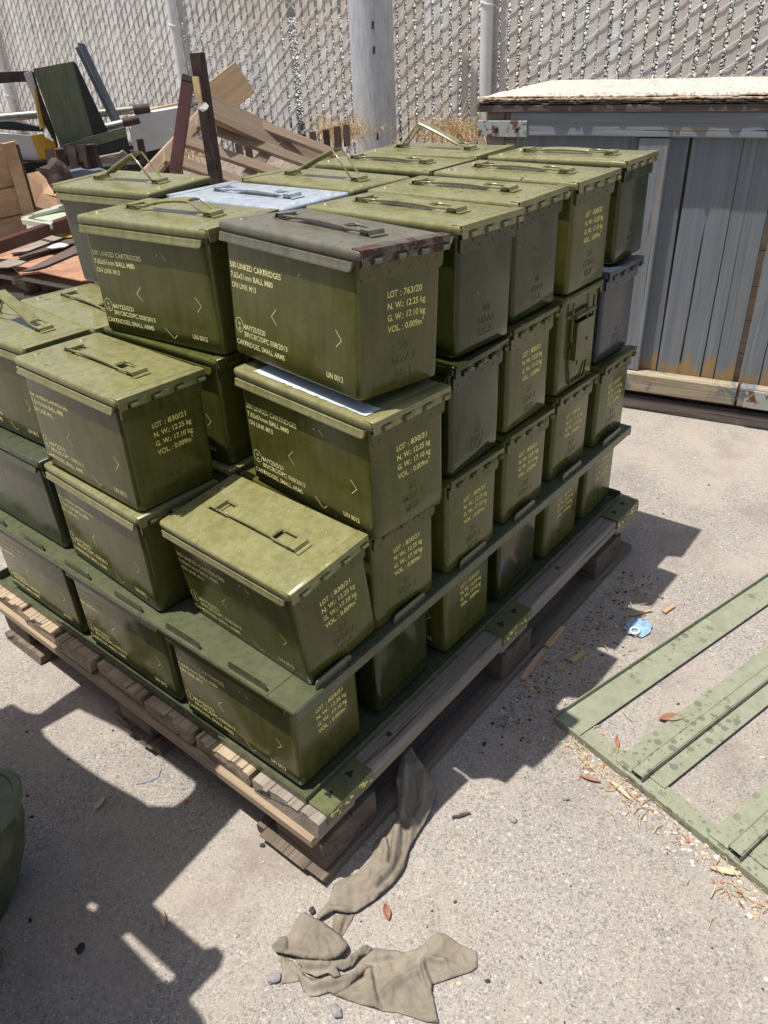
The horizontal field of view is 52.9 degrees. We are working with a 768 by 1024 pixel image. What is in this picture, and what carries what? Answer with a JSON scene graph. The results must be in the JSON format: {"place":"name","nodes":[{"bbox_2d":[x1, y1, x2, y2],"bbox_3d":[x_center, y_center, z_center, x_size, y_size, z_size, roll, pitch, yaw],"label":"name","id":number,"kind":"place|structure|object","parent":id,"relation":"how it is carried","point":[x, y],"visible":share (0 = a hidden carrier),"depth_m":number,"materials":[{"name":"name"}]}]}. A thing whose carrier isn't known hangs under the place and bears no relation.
{"place":"outdoors","nodes":[
{"label":"outdoors","id":0,"kind":"place"},
{"bbox_2d":[33,61,129,159],"bbox_3d":[-1.467,-1.958,3.767,0.361,0.415,0.110,-13,33,-15],"label":"green steel panel","id":1,"kind":"object","parent":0,"point":[74,114],"visible":0.86,"depth_m":3.73,"materials":[{"name":"paint"}]},
{"bbox_2d":[99,150,127,163],"bbox_3d":[-1.383,-1.751,3.820,0.227,0.056,0.050,-12,33,-14],"label":"broken board","id":2,"kind":"object","parent":1,"relation":"attached to","point":[113,158],"visible":0.61,"depth_m":3.81,"materials":[{"name":"grey wood"}]},
{"bbox_2d":[86,143,102,168],"bbox_3d":[-1.407,-1.723,3.747,0.036,0.112,0.054,0,42,5],"label":"track tooth","id":3,"kind":"object","parent":2,"relation":"on","point":[95,160],"visible":0.85,"depth_m":3.73},
{"bbox_2d":[77,144,91,169],"bbox_3d":[-1.443,-1.705,3.717,0.036,0.112,0.054,-1,30,3],"label":"track tooth","id":4,"kind":"object","parent":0,"point":[84,159],"visible":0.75,"depth_m":3.70},
{"bbox_2d":[133,103,150,114],"bbox_3d":[-1.331,-2.214,4.243,0.089,0.051,0.048,-11,33,-12],"label":"steel pipe","id":5,"kind":"object","parent":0,"point":[141,108],"visible":1,"depth_m":4.22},
{"bbox_2d":[1,0,347,34],"label":"sky","id":6,"kind":"structure","parent":0,"point":[290,12],"materials":[{"name":"white"}]},
{"bbox_2d":[167,181,348,211],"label":"ammunition can","id":7,"kind":"object","parent":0,"point":[250,195],"visible":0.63,"depth_m":1.28,"materials":[{"name":"blue paint"}]},
{"bbox_2d":[241,147,409,195],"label":"ammunition can","id":8,"kind":"object","parent":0,"point":[306,176],"visible":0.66,"depth_m":1.41,"materials":[{"name":"green paint"}]},
{"bbox_2d":[0,219,767,1023],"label":"ground","id":9,"kind":"structure","parent":0,"point":[560,935],"depth_m":1.26,"materials":[{"name":"concrete"}]},
{"bbox_2d":[0,767,24,919],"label":"steel canister","id":10,"kind":"object","parent":9,"relation":"on","point":[12,829],"visible":1,"depth_m":1.19,"materials":[{"name":"green paint"}]},
{"bbox_2d":[0,267,93,303],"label":"scrap pallet","id":11,"kind":"object","parent":9,"relation":"on","point":[16,285],"visible":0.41,"depth_m":3.08,"materials":[{"name":"red wood"}]},
{"bbox_2d":[0,141,35,237],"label":"plywood crate","id":12,"kind":"object","parent":11,"relation":"on","point":[17,202],"visible":0.86,"depth_m":3.44,"materials":[{"name":"wood"}]},
{"bbox_2d":[0,238,77,274],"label":"veneer sheet","id":13,"kind":"object","parent":11,"relation":"on","point":[32,260],"visible":0.17,"depth_m":3.13,"materials":[{"name":"wood"}]},
{"bbox_2d":[0,259,25,267],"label":"veneer sheet","id":14,"kind":"object","parent":13,"relation":"on","point":[7,263],"visible":1,"depth_m":2.95,"materials":[{"name":"grey wood"}]},
{"bbox_2d":[0,216,69,253],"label":"steel beam","id":15,"kind":"structure","parent":14,"relation":"on","point":[24,237],"depth_m":3.13,"materials":[{"name":"metal"}]},
{"bbox_2d":[21,204,65,228],"bbox_3d":[-1.434,-1.292,3.377,0.359,0.026,0.268,22,40,34],"label":"pale green tray","id":16,"kind":"object","parent":15,"relation":"on","point":[48,215],"visible":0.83,"depth_m":3.40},
{"bbox_2d":[10,229,71,253],"bbox_3d":[-1.441,-1.172,3.328,0.093,0.006,0.463,6,33,14],"label":"veneer sheet","id":17,"kind":"object","parent":13,"relation":"on","point":[42,242],"visible":0.61,"depth_m":3.27,"materials":[{"name":"grey wood"}]},
{"bbox_2d":[19,237,73,258],"bbox_3d":[-1.362,-1.092,3.183,0.104,0.006,0.382,6,33,14],"label":"veneer sheet","id":18,"kind":"object","parent":13,"relation":"on","point":[44,248],"visible":0.71,"depth_m":3.15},
{"bbox_2d":[47,243,68,248],"bbox_3d":[-1.332,-1.084,3.151,0.087,0.004,0.079,22,40,34],"label":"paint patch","id":19,"kind":"object","parent":18,"relation":"on","point":[58,245],"visible":1,"depth_m":3.14,"materials":[{"name":"white paint"}]},
{"bbox_2d":[23,256,88,281],"bbox_3d":[-1.192,-0.907,2.888,0.298,0.007,0.428,-11,33,-13],"label":"veneer sheet","id":20,"kind":"object","parent":13,"relation":"on","point":[69,268],"visible":0.56,"depth_m":2.88,"materials":[{"name":"wood"}]},
{"bbox_2d":[22,246,76,271],"bbox_3d":[-1.268,-0.994,3.020,0.079,0.004,0.400,3,33,9],"label":"veneer sheet","id":21,"kind":"object","parent":20,"relation":"on","point":[65,254],"visible":0.81,"depth_m":3.00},
{"bbox_2d":[27,171,61,213],"bbox_3d":[-1.644,-1.513,3.709,0.180,0.208,0.386,-11,33,-12],"label":"cardboard box","id":22,"kind":"object","parent":11,"relation":"on","point":[44,196],"visible":0.51,"depth_m":3.64,"materials":[{"name":"cardboard"}]},
{"bbox_2d":[44,148,54,162],"bbox_3d":[-1.549,-1.631,3.601,0.036,0.112,0.054,-11,24,-12],"label":"track tooth","id":23,"kind":"object","parent":22,"relation":"on","point":[49,153],"visible":0.45,"depth_m":3.58},
{"bbox_2d":[55,147,68,168],"bbox_3d":[-1.510,-1.646,3.626,0.036,0.112,0.054,-11,44,-13],"label":"track tooth","id":24,"kind":"object","parent":22,"relation":"on","point":[60,154],"visible":0.5,"depth_m":3.60},
{"bbox_2d":[66,146,79,168],"bbox_3d":[-1.480,-1.681,3.680,0.036,0.113,0.054,-7,26,-6],"label":"track tooth","id":25,"kind":"object","parent":22,"relation":"on","point":[73,158],"visible":0.75,"depth_m":3.67},
{"bbox_2d":[70,168,105,177],"bbox_3d":[-1.374,-1.556,3.561,0.190,0.054,0.082,-13,33,-16],"label":"grey block","id":26,"kind":"object","parent":11,"relation":"on","point":[78,172],"depth_m":3.52,"materials":[{"name":"blue paint"}]},
{"bbox_2d":[38,157,72,187],"bbox_3d":[-1.443,-1.489,3.419,0.149,0.143,0.111,22,40,34],"label":"rusty bracket","id":27,"kind":"object","parent":26,"relation":"attached to","point":[54,170],"visible":0.74,"depth_m":3.38,"materials":[{"name":"metal"}]},
{"bbox_2d":[24,142,182,173],"bbox_3d":[-1.694,-1.804,4.583,1.285,0.628,0.996,-19,35,-23],"label":"rusty chassis","id":28,"kind":"object","parent":9,"relation":"on","point":[132,165],"visible":0.07,"depth_m":4.33,"materials":[{"name":"metal"}]},
{"bbox_2d":[0,110,37,120],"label":"steel pipe","id":29,"kind":"object","parent":28,"relation":"on","point":[22,115],"visible":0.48,"depth_m":3.96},
{"bbox_2d":[0,120,42,131],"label":"black channel","id":30,"kind":"object","parent":28,"relation":"on","point":[12,125],"visible":0.88,"depth_m":3.86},
{"bbox_2d":[0,70,57,162],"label":"machine panel","id":31,"kind":"object","parent":28,"relation":"on","point":[32,147],"visible":0.88,"depth_m":3.76,"materials":[{"name":"white paint"}]},
{"bbox_2d":[105,119,125,130],"bbox_3d":[-1.402,-1.969,3.950,0.156,0.064,0.045,-12,33,-14],"label":"steel pipe","id":32,"kind":"object","parent":28,"relation":"on","point":[115,124],"visible":0.46,"depth_m":3.94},
{"bbox_2d":[121,115,140,126],"bbox_3d":[-1.289,-1.993,3.937,0.089,0.053,0.042,-11,33,-13],"label":"steel pipe","id":33,"kind":"object","parent":32,"relation":"on","point":[131,121],"visible":0.94,"depth_m":3.92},
{"bbox_2d":[136,138,147,162],"bbox_3d":[-1.288,-1.925,4.112,0.036,0.112,0.054,-10,37,-11],"label":"track tooth","id":34,"kind":"object","parent":28,"relation":"on","point":[140,144],"visible":0.85,"depth_m":4.09},
{"bbox_2d":[130,106,177,151],"bbox_3d":[-1.310,-2.209,4.447,0.294,0.219,0.358,-10,33,-11],"label":"panel","id":35,"kind":"object","parent":28,"relation":"on","point":[153,130],"visible":0.62,"depth_m":4.29,"materials":[{"name":"paint"}]},
{"bbox_2d":[75,43,119,120],"bbox_3d":[-1.469,-2.202,3.969,0.149,0.365,0.042,-12,33,-14],"label":"angle iron","id":36,"kind":"object","parent":35,"relation":"on","point":[94,76],"visible":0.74,"depth_m":3.96,"materials":[{"name":"blue paint"}]},
{"bbox_2d":[98,106,133,116],"bbox_3d":[-1.490,-2.211,4.267,0.250,0.046,0.039,-12,33,-13],"label":"steel pipe","id":37,"kind":"object","parent":35,"relation":"on","point":[126,110],"depth_m":4.26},
{"bbox_2d":[27,138,296,214],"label":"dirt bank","id":38,"kind":"structure","parent":9,"relation":"on","point":[239,170],"depth_m":5.05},
{"bbox_2d":[299,104,389,152],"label":"dry grass","id":39,"kind":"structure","parent":38,"relation":"on","point":[352,133],"depth_m":3.79,"materials":[{"name":"plant"}]},
{"bbox_2d":[323,129,330,146],"bbox_3d":[-0.270,-1.755,3.646,0.030,0.094,0.045,-2,42,1],"label":"track tooth","id":40,"kind":"object","parent":39,"relation":"on","point":[326,137],"visible":0.7,"depth_m":3.63},
{"bbox_2d":[334,126,341,147],"bbox_3d":[-0.220,-1.780,3.670,0.030,0.094,0.045,0,30,5],"label":"wooden post","id":41,"kind":"object","parent":39,"relation":"on","point":[337,137],"visible":0.85,"depth_m":3.66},
{"bbox_2d":[343,125,350,146],"bbox_3d":[-0.178,-1.797,3.690,0.030,0.094,0.045,-2,25,1],"label":"track tooth","id":42,"kind":"object","parent":39,"relation":"on","point":[346,132],"visible":1,"depth_m":3.68},
{"bbox_2d":[389,92,486,144],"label":"dry grass","id":43,"kind":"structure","parent":38,"relation":"on","point":[453,129],"depth_m":3.63,"materials":[{"name":"plant"}]},
{"bbox_2d":[159,908,165,927],"bbox_3d":[-0.339,0.621,1.183,0.009,0.004,0.034,-15,34,-19],"label":"dead leaf","id":44,"kind":"object","parent":9,"relation":"on","point":[162,916],"visible":1,"depth_m":1.18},
{"bbox_2d":[167,128,204,161],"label":"dry grass","id":45,"kind":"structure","parent":9,"relation":"on","point":[188,155],"depth_m":3.19,"materials":[{"name":"plant"}]},
{"bbox_2d":[189,52,223,184],"bbox_3d":[-0.515,-0.824,2.467,0.064,1.107,0.092,-4,32,-1],"label":"rusty post","id":46,"kind":"object","parent":9,"relation":"on","point":[201,87],"visible":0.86,"depth_m":2.27,"materials":[{"name":"metal"}]},
{"bbox_2d":[140,94,346,182],"bbox_3d":[-0.481,-1.244,2.724,0.326,0.425,0.970,22,40,34],"label":"leaning pallet","id":47,"kind":"object","parent":9,"relation":"on","point":[267,140],"visible":0.58,"depth_m":2.70,"materials":[{"name":"brown wood"}]},
{"bbox_2d":[169,73,193,173],"bbox_3d":[-0.640,-1.227,2.449,0.052,0.278,0.183,12,35,23],"label":"square tube","id":48,"kind":"object","parent":47,"relation":"on","point":[181,127],"visible":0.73,"depth_m":2.43,"materials":[{"name":"red paint"}]},
{"bbox_2d":[209,61,254,105],"bbox_3d":[-0.558,-1.482,2.727,0.173,0.116,0.025,-43,29,-8],"label":"loose plank","id":49,"kind":"object","parent":47,"relation":"on","point":[230,84],"visible":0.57,"depth_m":2.72,"materials":[{"name":"wood"}]},
{"bbox_2d":[267,972,280,984],"bbox_3d":[-0.157,0.663,1.099,0.020,0.011,0.015,-3,32,-1],"label":"stone","id":50,"kind":"object","parent":9,"relation":"on","point":[274,977],"visible":1,"depth_m":1.09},
{"bbox_2d":[0,493,638,883],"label":"wooden pallet","id":51,"kind":"object","parent":9,"relation":"on","point":[436,718],"visible":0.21,"depth_m":1.43,"materials":[{"name":"brown wood"}]},
{"bbox_2d":[0,488,637,825],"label":"steel tray","id":52,"kind":"object","parent":51,"relation":"on","point":[336,785],"visible":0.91,"depth_m":1.41,"materials":[{"name":"green paint"}]},
{"bbox_2d":[0,529,89,631],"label":"ammunition can","id":53,"kind":"object","parent":52,"relation":"on","point":[44,581],"visible":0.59,"depth_m":1.55,"materials":[{"name":"green paint"}]},
{"bbox_2d":[65,571,192,698],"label":"ammunition can","id":54,"kind":"object","parent":52,"relation":"on","point":[144,648],"visible":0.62,"depth_m":1.38,"materials":[{"name":"green paint"}]},
{"bbox_2d":[165,635,359,784],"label":"ammunition can","id":55,"kind":"object","parent":52,"relation":"on","point":[305,749],"visible":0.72,"depth_m":1.21,"materials":[{"name":"green paint"}]},
{"bbox_2d":[355,611,426,711],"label":"ammunition can","id":56,"kind":"object","parent":52,"relation":"on","point":[391,671],"visible":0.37,"depth_m":1.31,"materials":[{"name":"green paint"}]},
{"bbox_2d":[426,557,487,651],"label":"ammunition can","id":57,"kind":"object","parent":52,"relation":"on","point":[456,613],"visible":0.3,"depth_m":1.43,"materials":[{"name":"green paint"}]},
{"bbox_2d":[487,516,535,600],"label":"ammunition can","id":58,"kind":"object","parent":52,"relation":"on","point":[510,560],"visible":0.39,"depth_m":1.55,"materials":[{"name":"green paint"}]},
{"bbox_2d":[533,479,578,557],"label":"ammunition can","id":59,"kind":"object","parent":52,"relation":"on","point":[554,522],"visible":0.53,"depth_m":1.67,"materials":[{"name":"green paint"}]},
{"bbox_2d":[575,448,613,518],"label":"ammunition can","id":60,"kind":"object","parent":52,"relation":"on","point":[593,486],"visible":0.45,"depth_m":1.79,"materials":[{"name":"green paint"}]},
{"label":"ammunition can","id":61,"kind":"object","parent":52,"relation":"on","visible":0},
{"bbox_2d":[0,423,631,722],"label":"steel adapter frame","id":62,"kind":"object","parent":61,"relation":"on","point":[186,623],"visible":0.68,"depth_m":1.26,"materials":[{"name":"green paint"}]},
{"bbox_2d":[0,426,72,546],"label":"ammunition can","id":63,"kind":"object","parent":62,"relation":"on","point":[29,495],"visible":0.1,"depth_m":1.42,"materials":[{"name":"green paint"}]},
{"bbox_2d":[0,289,90,445],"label":"ammunition can","id":64,"kind":"object","parent":63,"relation":"on","point":[25,328],"visible":0.41,"depth_m":1.36,"materials":[{"name":"green paint"}]},
{"bbox_2d":[44,461,218,610],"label":"ammunition can","id":65,"kind":"object","parent":62,"relation":"on","point":[130,548],"visible":0.59,"depth_m":1.26,"materials":[{"name":"green paint"}]},
{"bbox_2d":[14,333,213,510],"bbox_3d":[-0.425,-0.155,1.238,0.301,0.199,0.158,23,40,35],"label":"ammunition can","id":66,"kind":"object","parent":65,"relation":"on","point":[122,421],"visible":1,"depth_m":1.17,"materials":[{"name":"green paint"}]},
{"bbox_2d":[159,474,374,683],"bbox_3d":[-0.170,0.093,1.174,0.301,0.199,0.158,23,47,36],"label":"ammunition can","id":67,"kind":"object","parent":62,"relation":"on","point":[279,579],"visible":1,"depth_m":1.11,"materials":[{"name":"green paint"}]},
{"bbox_2d":[243,467,439,628],"bbox_3d":[-0.069,0.032,1.279,0.301,0.190,0.158,24,41,36],"label":"ammunition can","id":68,"kind":"object","parent":62,"relation":"on","point":[398,565],"visible":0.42,"depth_m":1.20,"materials":[{"name":"green paint"}]},
{"bbox_2d":[234,359,450,538],"bbox_3d":[-0.061,-0.115,1.152,0.301,0.190,0.158,26,43,37],"label":"ammunition can","id":69,"kind":"object","parent":68,"relation":"on","point":[376,474],"visible":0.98,"depth_m":1.08,"materials":[{"name":"green paint"}]},
{"bbox_2d":[254,365,380,415],"bbox_3d":[-0.097,-0.170,1.066,0.235,0.002,0.031,26,43,38],"label":"adhesive tape","id":70,"kind":"object","parent":69,"relation":"attached to","point":[327,394],"visible":0.93,"depth_m":1.06,"materials":[{"name":"metal"}]},
{"bbox_2d":[219,209,450,400],"bbox_3d":[-0.072,-0.298,1.060,0.158,0.199,0.301,-25,38,-37],"label":"ammunition can","id":71,"kind":"object","parent":69,"relation":"on","point":[344,305],"visible":1,"depth_m":0.99,"materials":[{"name":"green paint"}]},
{"bbox_2d":[431,445,503,572],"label":"ammunition can","id":72,"kind":"object","parent":62,"relation":"on","point":[461,521],"visible":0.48,"depth_m":1.30,"materials":[{"name":"green paint"}]},
{"bbox_2d":[427,336,508,476],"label":"ammunition can","id":73,"kind":"object","parent":72,"relation":"on","point":[468,424],"visible":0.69,"depth_m":1.20,"materials":[{"name":"green paint"}]},
{"bbox_2d":[306,192,523,357],"bbox_3d":[0.044,-0.378,1.196,0.301,0.199,0.158,23,39,35],"label":"ammunition can","id":74,"kind":"object","parent":73,"relation":"on","point":[473,289],"visible":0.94,"depth_m":1.11,"materials":[{"name":"green paint"}]},
{"bbox_2d":[493,406,554,523],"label":"ammunition can","id":75,"kind":"object","parent":62,"relation":"on","point":[518,479],"visible":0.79,"depth_m":1.42,"materials":[{"name":"green paint"}]},
{"bbox_2d":[496,304,558,432],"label":"ammunition can","id":76,"kind":"object","parent":75,"relation":"on","point":[522,379],"visible":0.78,"depth_m":1.32,"materials":[{"name":"green paint"}]},
{"bbox_2d":[368,176,569,323],"bbox_3d":[0.139,-0.457,1.313,0.301,0.199,0.158,21,40,34],"label":"ammunition can","id":77,"kind":"object","parent":76,"relation":"on","point":[533,258],"visible":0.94,"depth_m":1.24,"materials":[{"name":"green paint"}]},
{"bbox_2d":[542,372,597,480],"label":"ammunition can","id":78,"kind":"object","parent":62,"relation":"on","point":[564,438],"visible":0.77,"depth_m":1.55,"materials":[{"name":"green paint"}]},
{"bbox_2d":[545,279,602,395],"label":"ammunition can","id":79,"kind":"object","parent":78,"relation":"on","point":[571,334],"visible":0.24,"depth_m":1.43,"materials":[{"name":"green paint"}]},
{"bbox_2d":[434,160,621,294],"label":"ammunition can","id":80,"kind":"object","parent":79,"relation":"on","point":[582,230],"visible":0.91,"depth_m":1.34,"materials":[{"name":"green paint"}]},
{"bbox_2d":[584,345,636,446],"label":"ammunition can","id":81,"kind":"object","parent":62,"relation":"on","point":[605,405],"visible":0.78,"depth_m":1.66,"materials":[{"name":"green paint"}]},
{"bbox_2d":[591,255,643,362],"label":"ammunition can","id":82,"kind":"object","parent":81,"relation":"on","point":[613,309],"visible":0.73,"depth_m":1.57,"materials":[{"name":"blue paint"}]},
{"bbox_2d":[488,147,658,264],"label":"ammunition can","id":83,"kind":"object","parent":82,"relation":"on","point":[626,215],"visible":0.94,"depth_m":1.50,"materials":[{"name":"green paint"}]},
{"bbox_2d":[330,1003,341,1017],"bbox_3d":[-0.066,0.684,1.059,0.015,0.012,0.019,-8,32,-9],"label":"stone","id":84,"kind":"object","parent":9,"relation":"on","point":[335,1010],"visible":1,"depth_m":1.05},
{"bbox_2d":[347,0,396,152],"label":"pipe column","id":85,"kind":"structure","parent":9,"relation":"on","point":[371,33],"depth_m":3.72,"materials":[{"name":"metal"}]},
{"bbox_2d":[272,747,476,1022],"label":"cloth strip","id":86,"kind":"object","parent":9,"relation":"on","point":[396,981],"visible":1,"depth_m":1.12,"materials":[{"name":"fabric"}]},
{"bbox_2d":[0,0,767,155],"bbox_3d":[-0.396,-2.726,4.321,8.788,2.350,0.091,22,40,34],"label":"chain link fence","id":87,"kind":"object","parent":9,"relation":"on","point":[489,26],"visible":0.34,"depth_m":4.34,"materials":[{"name":"metal"}]},
{"bbox_2d":[0,444,767,1023],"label":"grit","id":88,"kind":"object","parent":9,"relation":"on","point":[452,848],"visible":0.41,"depth_m":1.25,"materials":[{"name":"gravel"}]},
{"bbox_2d":[383,903,390,919],"bbox_3d":[0.004,0.607,1.175,0.012,0.006,0.026,-9,33,-9],"label":"dead leaf","id":89,"kind":"object","parent":9,"relation":"on","point":[386,911],"visible":1,"depth_m":1.17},
{"bbox_2d":[520,648,546,680],"bbox_3d":[0.312,0.318,1.612,0.014,0.005,0.104,18,38,30],"label":"wood splinter","id":90,"kind":"object","parent":9,"relation":"on","point":[533,664],"visible":1,"depth_m":1.61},
{"bbox_2d":[544,625,565,647],"bbox_3d":[0.373,0.271,1.681,0.015,0.004,0.078,20,39,32],"label":"wood splinter","id":91,"kind":"object","parent":9,"relation":"on","point":[553,639],"visible":1,"depth_m":1.68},
{"bbox_2d":[569,650,586,663],"bbox_3d":[0.409,0.304,1.625,0.043,0.004,0.014,-26,39,-32],"label":"wood splinter","id":92,"kind":"object","parent":9,"relation":"on","point":[581,654],"visible":1,"depth_m":1.62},
{"bbox_2d":[491,568,666,752],"bbox_3d":[0.471,0.300,1.633,0.196,0.006,0.626,22,40,34],"label":"shade debris","id":93,"kind":"object","parent":9,"relation":"on","point":[561,660],"visible":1,"depth_m":1.62,"materials":[{"name":"black stone"}]},
{"bbox_2d":[610,781,631,800],"bbox_3d":[0.411,0.483,1.340,0.009,0.004,0.050,-20,36,-25],"label":"dead leaf","id":94,"kind":"object","parent":9,"relation":"on","point":[622,790],"visible":1,"depth_m":1.34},
{"bbox_2d":[477,74,767,428],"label":"shed","id":95,"kind":"object","parent":9,"relation":"on","point":[698,327],"visible":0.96,"depth_m":2.34,"materials":[{"name":"grey metal"}]},
{"bbox_2d":[624,617,651,636],"bbox_3d":[0.556,0.251,1.692,0.055,0.009,0.067,22,40,34],"label":"plastic scrap","id":96,"kind":"object","parent":9,"relation":"on","point":[635,625],"visible":1,"depth_m":1.69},
{"bbox_2d":[515,573,767,926],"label":"straw litter","id":97,"kind":"object","parent":9,"relation":"on","point":[583,682],"visible":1,"depth_m":1.42,"materials":[{"name":"plant"}]},
{"bbox_2d":[542,728,767,926],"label":"white grit","id":98,"kind":"object","parent":9,"relation":"on","point":[740,882],"visible":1,"depth_m":1.27,"materials":[{"name":"gravel"}]},
{"bbox_2d":[553,573,767,893],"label":"steel ground frame","id":99,"kind":"object","parent":9,"relation":"on","point":[719,713],"visible":1,"depth_m":1.45,"materials":[{"name":"green paint"}]},
{"bbox_2d":[659,712,683,719],"bbox_3d":[0.547,0.392,1.468,0.046,0.010,0.020,-2,32,2],"label":"dead leaf","id":100,"kind":"object","parent":9,"relation":"on","point":[667,716],"visible":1,"depth_m":1.47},
{"bbox_2d":[710,866,741,875],"bbox_3d":[0.533,0.560,1.205,0.045,0.005,0.011,8,34,17],"label":"dead leaf","id":101,"kind":"object","parent":9,"relation":"on","point":[726,870],"visible":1,"depth_m":1.21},
{"bbox_2d":[315,153,474,177],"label":"ammunition can","id":102,"kind":"object","parent":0,"point":[404,165],"visible":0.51,"depth_m":1.54,"materials":[{"name":"green paint"}]},
{"bbox_2d":[363,121,514,160],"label":"ammunition can","id":103,"kind":"object","parent":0,"point":[457,149],"visible":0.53,"depth_m":1.64,"materials":[{"name":"green paint"}]},
{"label":"ammunition can","id":104,"kind":"object","parent":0,"visible":0},
{"bbox_2d":[51,151,211,281],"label":"ammunition can","id":105,"kind":"object","parent":104,"relation":"on","point":[113,185],"visible":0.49,"depth_m":1.47,"materials":[{"name":"green paint"}]},
{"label":"ammunition can","id":106,"kind":"object","parent":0,"visible":0},
{"bbox_2d":[211,454,254,482],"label":"ammunition can","id":107,"kind":"object","parent":106,"relation":"on","point":[222,471],"visible":0.11,"depth_m":1.30,"materials":[{"name":"green paint"}]},
{"bbox_2d":[103,325,255,463],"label":"ammunition can","id":108,"kind":"object","parent":107,"relation":"on","point":[225,414],"visible":0.12,"depth_m":1.25,"materials":[{"name":"green paint"}]},
{"bbox_2d":[77,197,278,354],"bbox_3d":[-0.320,-0.397,1.247,0.301,0.211,0.158,18,38,30],"label":"ammunition can","id":109,"kind":"object","parent":108,"relation":"on","point":[162,269],"visible":0.72,"depth_m":1.19,"materials":[{"name":"green paint"}]},
{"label":"ammunition can","id":110,"kind":"object","parent":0,"visible":0},
{"bbox_2d":[20,283,108,334],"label":"ammunition can","id":111,"kind":"object","parent":110,"relation":"on","point":[82,305],"visible":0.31,"depth_m":1.46,"materials":[{"name":"green paint"}]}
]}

